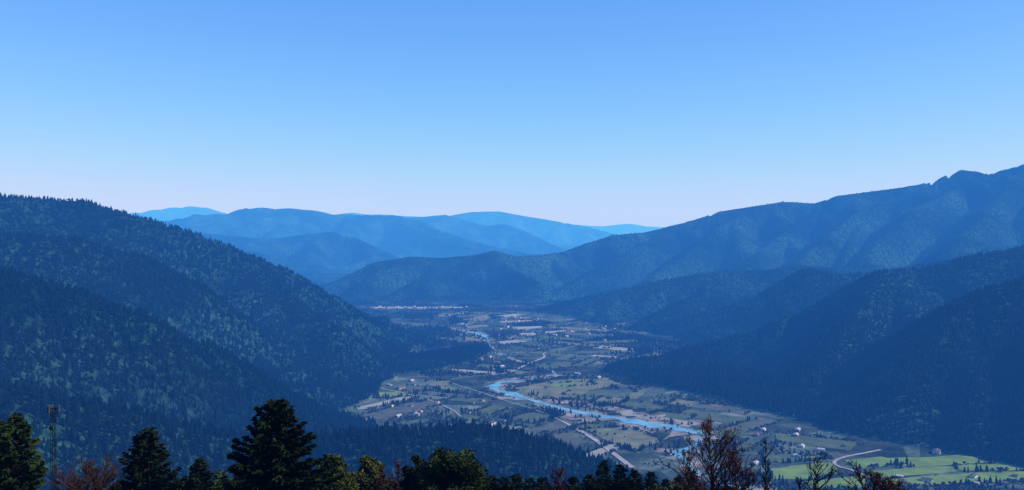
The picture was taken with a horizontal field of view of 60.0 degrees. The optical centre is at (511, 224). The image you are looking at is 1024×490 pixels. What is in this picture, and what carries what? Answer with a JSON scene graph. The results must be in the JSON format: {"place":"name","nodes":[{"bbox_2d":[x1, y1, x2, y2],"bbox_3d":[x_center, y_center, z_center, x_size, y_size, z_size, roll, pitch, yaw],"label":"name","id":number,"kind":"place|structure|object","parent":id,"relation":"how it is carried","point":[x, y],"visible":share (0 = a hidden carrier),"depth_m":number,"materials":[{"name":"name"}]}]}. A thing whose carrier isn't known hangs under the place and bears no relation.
{"place":"outdoors","nodes":[
{"label":"outdoors","id":0,"kind":"place"},
{"bbox_2d":[357,396,418,409],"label":"field","id":1,"kind":"structure","parent":0,"point":[378,404],"depth_m":1985.78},
{"bbox_2d":[379,391,408,397],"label":"field","id":2,"kind":"structure","parent":0,"point":[392,393],"depth_m":2097.90,"materials":[{"name":"plant"}]},
{"bbox_2d":[361,402,435,419],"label":"field","id":3,"kind":"structure","parent":0,"point":[386,414],"depth_m":1911.08,"materials":[{"name":"plant"}]},
{"bbox_2d":[397,419,431,425],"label":"field","id":4,"kind":"structure","parent":0,"point":[414,421],"depth_m":1803.98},
{"bbox_2d":[395,385,434,391],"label":"field","id":5,"kind":"structure","parent":0,"point":[410,388],"depth_m":2168.09,"materials":[{"name":"plant"}]},
{"bbox_2d":[374,307,462,308],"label":"field","id":6,"kind":"structure","parent":0,"point":[416,308],"depth_m":4295.06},
{"bbox_2d":[420,400,448,404],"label":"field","id":7,"kind":"structure","parent":0,"point":[428,402],"depth_m":1997.10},
{"bbox_2d":[426,381,449,385],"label":"field","id":8,"kind":"structure","parent":0,"point":[432,383],"depth_m":2235.02,"materials":[{"name":"plant"}]},
{"bbox_2d":[418,391,473,397],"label":"field","id":9,"kind":"structure","parent":0,"point":[439,393],"depth_m":2103.84,"materials":[{"name":"plant"}]},
{"bbox_2d":[440,413,482,420],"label":"field","id":10,"kind":"structure","parent":0,"point":[469,417],"depth_m":1851.20,"materials":[{"name":"plant"}]},
{"bbox_2d":[449,397,493,402],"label":"field","id":11,"kind":"structure","parent":0,"point":[476,400],"depth_m":2031.34,"materials":[{"name":"plant"}]},
{"bbox_2d":[454,314,489,317],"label":"field","id":12,"kind":"structure","parent":0,"point":[475,315],"depth_m":3917.66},
{"bbox_2d":[451,369,497,374],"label":"field","id":13,"kind":"structure","parent":0,"point":[474,371],"depth_m":2419.93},
{"bbox_2d":[466,324,487,327],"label":"field","id":14,"kind":"structure","parent":0,"point":[475,326],"depth_m":3490.59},
{"bbox_2d":[464,315,492,322],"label":"field","id":15,"kind":"structure","parent":0,"point":[480,318],"depth_m":3789.62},
{"bbox_2d":[457,311,506,314],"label":"field","id":16,"kind":"structure","parent":0,"point":[483,312],"depth_m":4051.94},
{"bbox_2d":[475,405,511,414],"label":"field","id":17,"kind":"structure","parent":0,"point":[489,410],"depth_m":1921.21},
{"bbox_2d":[466,421,521,429],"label":"field","id":18,"kind":"structure","parent":0,"point":[510,426],"depth_m":1759.21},
{"bbox_2d":[0,165,1023,489],"bbox_3d":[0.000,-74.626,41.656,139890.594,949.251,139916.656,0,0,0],"label":"terrain","id":19,"kind":"structure","parent":0,"point":[332,247],"depth_m":2998.14,"materials":[{"name":"plant"}]},
{"bbox_2d":[0,419,33,489],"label":"fir tree","id":20,"kind":"object","parent":19,"relation":"on","point":[3,424],"visible":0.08,"depth_m":50.08,"materials":[{"name":"green plant"}]},
{"bbox_2d":[0,413,48,489],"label":"fir tree","id":21,"kind":"object","parent":19,"relation":"on","point":[15,464],"visible":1,"depth_m":47.84,"materials":[{"name":"green plant"}]},
{"bbox_2d":[47,404,59,489],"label":"radio tower","id":22,"kind":"structure","parent":19,"relation":"on","point":[51,410],"depth_m":85.00,"materials":[{"name":"metal"}]},
{"bbox_2d":[48,471,90,489],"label":"bare tree","id":23,"kind":"object","parent":19,"relation":"on","point":[56,487],"visible":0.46,"depth_m":59.92,"materials":[{"name":"brown plant"}]},
{"bbox_2d":[43,450,129,489],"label":"bare tree","id":24,"kind":"object","parent":19,"relation":"on","point":[94,479],"visible":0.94,"depth_m":57.80,"materials":[{"name":"brown plant"}]},
{"bbox_2d":[94,450,100,462],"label":"pine tree","id":25,"kind":"object","parent":19,"relation":"on","point":[97,459],"visible":0.93,"depth_m":977.30,"materials":[{"name":"green plant"}]},
{"bbox_2d":[110,427,189,489],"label":"fir tree","id":26,"kind":"object","parent":19,"relation":"on","point":[141,470],"visible":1,"depth_m":51.65,"materials":[{"name":"green plant"}]},
{"bbox_2d":[183,457,217,489],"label":"fir tree","id":27,"kind":"object","parent":19,"relation":"on","point":[199,482],"visible":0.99,"depth_m":59.85,"materials":[{"name":"green plant"}]},
{"bbox_2d":[213,470,232,489],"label":"fir tree","id":28,"kind":"object","parent":19,"relation":"on","point":[221,478],"visible":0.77,"depth_m":61.80,"materials":[{"name":"green plant"}]},
{"bbox_2d":[223,397,344,489],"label":"fir tree","id":29,"kind":"object","parent":19,"relation":"on","point":[275,450],"visible":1,"depth_m":49.37,"materials":[{"name":"green plant"}]},
{"bbox_2d":[315,454,360,489],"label":"shrub","id":30,"kind":"object","parent":19,"relation":"on","point":[346,482],"visible":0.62,"depth_m":61.83,"materials":[{"name":"green plant"}]},
{"bbox_2d":[353,455,388,489],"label":"shrub","id":31,"kind":"object","parent":19,"relation":"on","point":[366,476],"visible":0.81,"depth_m":63.27,"materials":[{"name":"green plant"}]},
{"bbox_2d":[374,464,393,489],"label":"bare tree","id":32,"kind":"object","parent":19,"relation":"on","point":[382,473],"visible":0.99,"depth_m":61.00,"materials":[{"name":"brown plant"}]},
{"bbox_2d":[388,458,403,489],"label":"bare tree","id":33,"kind":"object","parent":19,"relation":"on","point":[397,466],"visible":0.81,"depth_m":59.89,"materials":[{"name":"brown plant"}]},
{"bbox_2d":[398,454,427,489],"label":"shrub","id":34,"kind":"object","parent":19,"relation":"on","point":[409,482],"visible":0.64,"depth_m":57.58,"materials":[{"name":"green plant"}]},
{"bbox_2d":[415,446,492,489],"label":"tree","id":35,"kind":"object","parent":19,"relation":"on","point":[441,470],"visible":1,"depth_m":54.45,"materials":[{"name":"green plant"}]},
{"bbox_2d":[487,481,498,489],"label":"shrub","id":36,"kind":"object","parent":19,"relation":"on","point":[494,486],"visible":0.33,"depth_m":65.89,"materials":[{"name":"green plant"}]},
{"bbox_2d":[487,474,500,489],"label":"fir tree","id":37,"kind":"object","parent":19,"relation":"on","point":[495,478],"visible":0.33,"depth_m":90.88,"materials":[{"name":"green plant"}]},
{"bbox_2d":[498,476,508,487],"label":"fir tree","id":38,"kind":"object","parent":19,"relation":"on","point":[504,479],"visible":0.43,"depth_m":91.66,"materials":[{"name":"green plant"}]},
{"bbox_2d":[499,481,522,489],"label":"shrub","id":39,"kind":"object","parent":19,"relation":"on","point":[508,485],"visible":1,"depth_m":65.81,"materials":[{"name":"green plant"}]},
{"bbox_2d":[0,229,1023,489],"bbox_3d":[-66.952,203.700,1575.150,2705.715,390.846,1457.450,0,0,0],"label":"conifer forest","id":40,"kind":"object","parent":19,"relation":"on","point":[778,375],"visible":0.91,"depth_m":1655.30,"materials":[{"name":"green plant"}]},
{"bbox_2d":[0,192,1023,375],"bbox_3d":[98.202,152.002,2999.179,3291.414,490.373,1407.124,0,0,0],"label":"conifer forest","id":41,"kind":"object","parent":19,"relation":"on","point":[444,352],"visible":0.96,"depth_m":2554.55,"materials":[{"name":"green plant"}]},
{"bbox_2d":[508,473,527,489],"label":"fir tree","id":42,"kind":"object","parent":19,"relation":"on","point":[516,478],"visible":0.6,"depth_m":78.82,"materials":[{"name":"green plant"}]},
{"bbox_2d":[523,477,534,489],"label":"fir tree","id":43,"kind":"object","parent":19,"relation":"on","point":[529,481],"visible":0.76,"depth_m":80.49,"materials":[{"name":"green plant"}]},
{"bbox_2d":[502,374,571,379],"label":"riverbank","id":44,"kind":"structure","parent":19,"relation":"on","point":[515,378],"depth_m":2324.74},
{"bbox_2d":[531,484,548,489],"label":"shrub","id":45,"kind":"object","parent":19,"relation":"on","point":[538,487],"visible":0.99,"depth_m":65.92,"materials":[{"name":"green plant"}]},
{"bbox_2d":[531,477,549,489],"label":"fir tree","id":46,"kind":"object","parent":19,"relation":"on","point":[540,480],"visible":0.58,"depth_m":76.97,"materials":[{"name":"green plant"}]},
{"bbox_2d":[543,466,574,489],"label":"bare tree","id":47,"kind":"object","parent":19,"relation":"on","point":[559,484],"visible":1,"depth_m":61.92,"materials":[{"name":"brown plant"}]},
{"bbox_2d":[565,476,582,489],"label":"fir tree","id":48,"kind":"object","parent":19,"relation":"on","point":[572,481],"visible":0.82,"depth_m":77.44,"materials":[{"name":"green plant"}]},
{"bbox_2d":[582,474,596,487],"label":"fir tree","id":49,"kind":"object","parent":19,"relation":"on","point":[590,476],"visible":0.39,"depth_m":81.45,"materials":[{"name":"green plant"}]},
{"bbox_2d":[582,478,606,489],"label":"shrub","id":50,"kind":"object","parent":19,"relation":"on","point":[589,484],"visible":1,"depth_m":65.60,"materials":[{"name":"green plant"}]},
{"bbox_2d":[593,459,613,486],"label":"fir tree","id":51,"kind":"object","parent":19,"relation":"on","point":[604,471],"visible":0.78,"depth_m":81.98,"materials":[{"name":"green plant"}]},
{"bbox_2d":[442,326,775,489],"bbox_3d":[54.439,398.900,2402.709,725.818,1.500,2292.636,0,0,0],"label":"riverbank","id":52,"kind":"structure","parent":19,"relation":"attached to","point":[674,433],"depth_m":1803.88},
{"bbox_2d":[606,464,633,489],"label":"fir tree","id":53,"kind":"object","parent":19,"relation":"on","point":[619,471],"visible":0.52,"depth_m":72.10,"materials":[{"name":"green plant"}]},
{"bbox_2d":[607,477,643,489],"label":"shrub","id":54,"kind":"object","parent":19,"relation":"on","point":[624,484],"visible":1,"depth_m":66.11,"materials":[{"name":"green plant"}]},
{"bbox_2d":[543,399,721,424],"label":"riverbank","id":55,"kind":"structure","parent":19,"relation":"attached to","point":[623,412],"depth_m":1890.71,"materials":[{"name":"gravel"}]},
{"bbox_2d":[626,469,645,488],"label":"fir tree","id":56,"kind":"object","parent":19,"relation":"on","point":[635,474],"visible":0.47,"depth_m":83.14,"materials":[{"name":"green plant"}]},
{"bbox_2d":[642,471,658,489],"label":"fir tree","id":57,"kind":"object","parent":19,"relation":"on","point":[650,479],"visible":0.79,"depth_m":74.81,"materials":[{"name":"green plant"}]},
{"bbox_2d":[647,483,668,489],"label":"shrub","id":58,"kind":"object","parent":19,"relation":"on","point":[655,486],"visible":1,"depth_m":66.50,"materials":[{"name":"green plant"}]},
{"bbox_2d":[295,164,1023,286],"bbox_3d":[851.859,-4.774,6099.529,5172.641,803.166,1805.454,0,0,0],"label":"conifer forest","id":59,"kind":"object","parent":19,"relation":"on","point":[712,231],"visible":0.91,"depth_m":5499.97,"materials":[{"name":"green plant"}]},
{"bbox_2d":[660,478,669,489],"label":"fir tree","id":60,"kind":"object","parent":19,"relation":"on","point":[664,481],"visible":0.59,"depth_m":90.39,"materials":[{"name":"green plant"}]},
{"bbox_2d":[320,182,1023,319],"bbox_3d":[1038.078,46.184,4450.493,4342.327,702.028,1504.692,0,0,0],"label":"conifer forest","id":61,"kind":"object","parent":19,"relation":"on","point":[812,245],"visible":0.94,"depth_m":4775.42,"materials":[{"name":"green plant"}]},
{"bbox_2d":[343,294,1016,489],"bbox_3d":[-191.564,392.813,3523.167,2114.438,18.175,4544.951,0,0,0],"label":"valley conifers","id":62,"kind":"object","parent":19,"relation":"on","point":[554,412],"visible":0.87,"depth_m":2729.48,"materials":[{"name":"green plant"}]},
{"bbox_2d":[668,479,694,489],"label":"shrub","id":63,"kind":"object","parent":19,"relation":"on","point":[672,485],"visible":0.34,"depth_m":65.84,"materials":[{"name":"green plant"}]},
{"bbox_2d":[348,296,1023,489],"bbox_3d":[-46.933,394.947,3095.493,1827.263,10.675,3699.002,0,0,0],"label":"valley shrubs","id":64,"kind":"object","parent":19,"relation":"on","point":[689,397],"visible":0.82,"depth_m":2122.71,"materials":[{"name":"green plant"}]},
{"bbox_2d":[671,449,709,489],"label":"bare tree","id":65,"kind":"object","parent":19,"relation":"on","point":[689,468],"visible":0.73,"depth_m":56.29,"materials":[{"name":"brown plant"}]},
{"bbox_2d":[667,414,756,489],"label":"bare tree","id":66,"kind":"object","parent":19,"relation":"on","point":[712,473],"visible":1,"depth_m":49.83,"materials":[{"name":"brown plant"}]},
{"bbox_2d":[704,440,765,489],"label":"bare tree","id":67,"kind":"object","parent":19,"relation":"on","point":[746,483],"visible":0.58,"depth_m":55.95,"materials":[{"name":"brown plant"}]},
{"bbox_2d":[757,436,774,489],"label":"bare tree","id":68,"kind":"object","parent":19,"relation":"on","point":[766,483],"visible":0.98,"depth_m":57.93,"materials":[{"name":"brown plant"}]},
{"bbox_2d":[793,476,807,489],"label":"bare tree","id":69,"kind":"object","parent":19,"relation":"on","point":[799,483],"visible":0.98,"depth_m":61.94,"materials":[{"name":"brown plant"}]},
{"bbox_2d":[803,451,838,489],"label":"bare tree","id":70,"kind":"object","parent":19,"relation":"on","point":[815,484],"visible":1,"depth_m":57.85,"materials":[{"name":"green plant"}]},
{"bbox_2d":[831,454,901,489],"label":"bare tree","id":71,"kind":"object","parent":19,"relation":"on","point":[876,479],"visible":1,"depth_m":60.25,"materials":[{"name":"brown plant"}]},
{"bbox_2d":[885,478,910,489],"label":"bare tree","id":72,"kind":"object","parent":19,"relation":"on","point":[898,481],"visible":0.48,"depth_m":62.06,"materials":[{"name":"brown plant"}]},
{"bbox_2d":[498,340,525,343],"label":"field","id":73,"kind":"structure","parent":0,"point":[514,341],"depth_m":3041.16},
{"bbox_2d":[0,0,1023,226],"label":"sky","id":74,"kind":"structure","parent":0,"point":[649,113],"materials":[{"name":"blue"}]},
{"bbox_2d":[504,369,527,373],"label":"field","id":75,"kind":"structure","parent":0,"point":[518,372],"depth_m":2419.89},
{"bbox_2d":[512,326,544,328],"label":"field","id":76,"kind":"structure","parent":0,"point":[527,327],"depth_m":3456.42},
{"bbox_2d":[513,412,558,422],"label":"field","id":77,"kind":"structure","parent":0,"point":[530,416],"depth_m":1851.13,"materials":[{"name":"plant"}]},
{"bbox_2d":[449,346,633,467],"bbox_3d":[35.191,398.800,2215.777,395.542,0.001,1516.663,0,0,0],"label":"road","id":78,"kind":"structure","parent":0,"point":[619,457],"depth_m":1672.36,"materials":[{"name":"asphalt"}]},
{"bbox_2d":[524,317,572,322],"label":"field","id":79,"kind":"structure","parent":0,"point":[554,320],"depth_m":3751.60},
{"bbox_2d":[530,351,568,356],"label":"field","id":80,"kind":"structure","parent":0,"point":[547,353],"depth_m":2758.95,"materials":[{"name":"plant"}]},
{"bbox_2d":[528,419,576,432],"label":"field","id":81,"kind":"structure","parent":0,"point":[554,425],"depth_m":1759.31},
{"bbox_2d":[535,362,574,368],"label":"field","id":82,"kind":"structure","parent":0,"point":[556,365],"depth_m":2521.65,"materials":[{"name":"plant"}]},
{"bbox_2d":[542,348,569,351],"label":"field","id":83,"kind":"structure","parent":0,"point":[555,349],"depth_m":2847.45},
{"bbox_2d":[535,335,584,340],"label":"field","id":84,"kind":"structure","parent":0,"point":[555,337],"depth_m":3123.60,"materials":[{"name":"plant"}]},
{"bbox_2d":[548,432,587,443],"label":"field","id":85,"kind":"structure","parent":0,"point":[567,437],"depth_m":1659.50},
{"bbox_2d":[515,378,621,398],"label":"field","id":86,"kind":"structure","parent":0,"point":[552,390],"depth_m":2167.16,"materials":[{"name":"plant"}]},
{"bbox_2d":[551,341,594,346],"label":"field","id":87,"kind":"structure","parent":0,"point":[590,345],"depth_m":2991.86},
{"bbox_2d":[552,382,596,386],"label":"field","id":88,"kind":"structure","parent":0,"point":[564,384],"depth_m":2235.51,"materials":[{"name":"plant"}]},
{"bbox_2d":[547,326,609,331],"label":"field","id":89,"kind":"structure","parent":0,"point":[570,328],"depth_m":3392.76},
{"bbox_2d":[563,332,604,336],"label":"field","id":90,"kind":"structure","parent":0,"point":[583,334],"depth_m":3237.71,"materials":[{"name":"plant"}]},
{"bbox_2d":[574,358,598,365],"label":"field","id":91,"kind":"structure","parent":0,"point":[582,363],"depth_m":2597.21,"materials":[{"name":"plant"}]},
{"bbox_2d":[578,424,613,430],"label":"field","id":92,"kind":"structure","parent":0,"point":[588,425],"depth_m":1759.16,"materials":[{"name":"plant"}]},
{"bbox_2d":[575,350,618,354],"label":"field","id":93,"kind":"structure","parent":0,"point":[599,351],"depth_m":2778.49,"materials":[{"name":"plant"}]},
{"bbox_2d":[580,391,620,397],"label":"field","id":94,"kind":"structure","parent":0,"point":[604,394],"depth_m":2091.51,"materials":[{"name":"plant"}]},
{"bbox_2d":[452,327,753,489],"bbox_3d":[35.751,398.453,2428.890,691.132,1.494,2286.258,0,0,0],"label":"river","id":95,"kind":"structure","parent":0,"point":[495,386],"depth_m":1820.38,"materials":[{"name":"liquid"}]},
{"bbox_2d":[586,444,620,456],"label":"field","id":96,"kind":"structure","parent":0,"point":[600,451],"depth_m":1572.06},
{"bbox_2d":[592,397,621,404],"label":"field","id":97,"kind":"structure","parent":0,"point":[601,399],"depth_m":2031.36,"materials":[{"name":"plant"}]},
{"bbox_2d":[581,340,636,344],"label":"field","id":98,"kind":"structure","parent":0,"point":[598,342],"depth_m":3040.97,"materials":[{"name":"plant"}]},
{"bbox_2d":[594,346,634,350],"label":"field","id":99,"kind":"structure","parent":0,"point":[619,348],"depth_m":2870.64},
{"bbox_2d":[586,427,658,452],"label":"field","id":100,"kind":"structure","parent":0,"point":[634,438],"depth_m":1675.21,"materials":[{"name":"plant"}]},
{"bbox_2d":[623,392,644,398],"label":"field","id":101,"kind":"structure","parent":0,"point":[633,395],"depth_m":2079.21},
{"bbox_2d":[619,401,666,411],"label":"field","id":102,"kind":"structure","parent":0,"point":[635,405],"depth_m":1963.95,"materials":[{"name":"plant"}]},
{"bbox_2d":[653,411,692,419],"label":"field","id":103,"kind":"structure","parent":0,"point":[671,415],"depth_m":1851.18,"materials":[{"name":"plant"}]},
{"bbox_2d":[668,400,698,406],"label":"field","id":104,"kind":"structure","parent":0,"point":[690,403],"depth_m":1997.24,"materials":[{"name":"plant"}]},
{"bbox_2d":[674,410,759,425],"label":"field","id":105,"kind":"structure","parent":0,"point":[716,417],"depth_m":1841.44,"materials":[{"name":"plant"}]},
{"bbox_2d":[693,404,751,414],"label":"field","id":106,"kind":"structure","parent":0,"point":[724,409],"depth_m":1921.25,"materials":[{"name":"plant"}]},
{"bbox_2d":[713,428,753,437],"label":"field","id":107,"kind":"structure","parent":0,"point":[743,432],"depth_m":1707.08,"materials":[{"name":"plant"}]},
{"bbox_2d":[737,439,760,450],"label":"field","id":108,"kind":"structure","parent":0,"point":[751,442],"depth_m":1614.82,"materials":[{"name":"plant"}]},
{"bbox_2d":[724,417,778,430],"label":"field","id":109,"kind":"structure","parent":0,"point":[763,421],"depth_m":1776.86,"materials":[{"name":"plant"}]},
{"bbox_2d":[759,452,831,463],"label":"field","id":110,"kind":"structure","parent":0,"point":[772,458],"depth_m":1523.74,"materials":[{"name":"plant"}]},
{"bbox_2d":[770,462,839,478],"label":"field","id":111,"kind":"structure","parent":0,"point":[794,471],"depth_m":1437.29,"materials":[{"name":"plant"}]},
{"bbox_2d":[772,433,855,449],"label":"field","id":112,"kind":"structure","parent":0,"point":[819,442],"depth_m":1637.33,"materials":[{"name":"plant"}]},
{"bbox_2d":[802,476,866,488],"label":"field","id":113,"kind":"structure","parent":0,"point":[834,482],"depth_m":1375.80,"materials":[{"name":"plant"}]},
{"bbox_2d":[832,449,880,483],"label":"road","id":114,"kind":"structure","parent":0,"point":[835,461],"depth_m":1514.77,"materials":[{"name":"asphalt"}]},
{"bbox_2d":[845,456,904,468],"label":"field","id":115,"kind":"structure","parent":0,"point":[866,462],"depth_m":1498.06,"materials":[{"name":"plant"}]},
{"bbox_2d":[867,466,958,477],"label":"field","id":116,"kind":"structure","parent":0,"point":[924,470],"depth_m":1437.25,"materials":[{"name":"plant"}]},
{"bbox_2d":[886,454,987,466],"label":"field","id":117,"kind":"structure","parent":0,"point":[934,461],"depth_m":1504.40,"materials":[{"name":"plant"}]},
{"bbox_2d":[881,472,1023,485],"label":"field","id":118,"kind":"structure","parent":0,"point":[939,479],"depth_m":1403.06,"materials":[{"name":"plant"}]},
{"bbox_2d":[958,463,1023,470],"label":"field","id":119,"kind":"structure","parent":0,"point":[971,467],"depth_m":1464.82,"materials":[{"name":"plant"}]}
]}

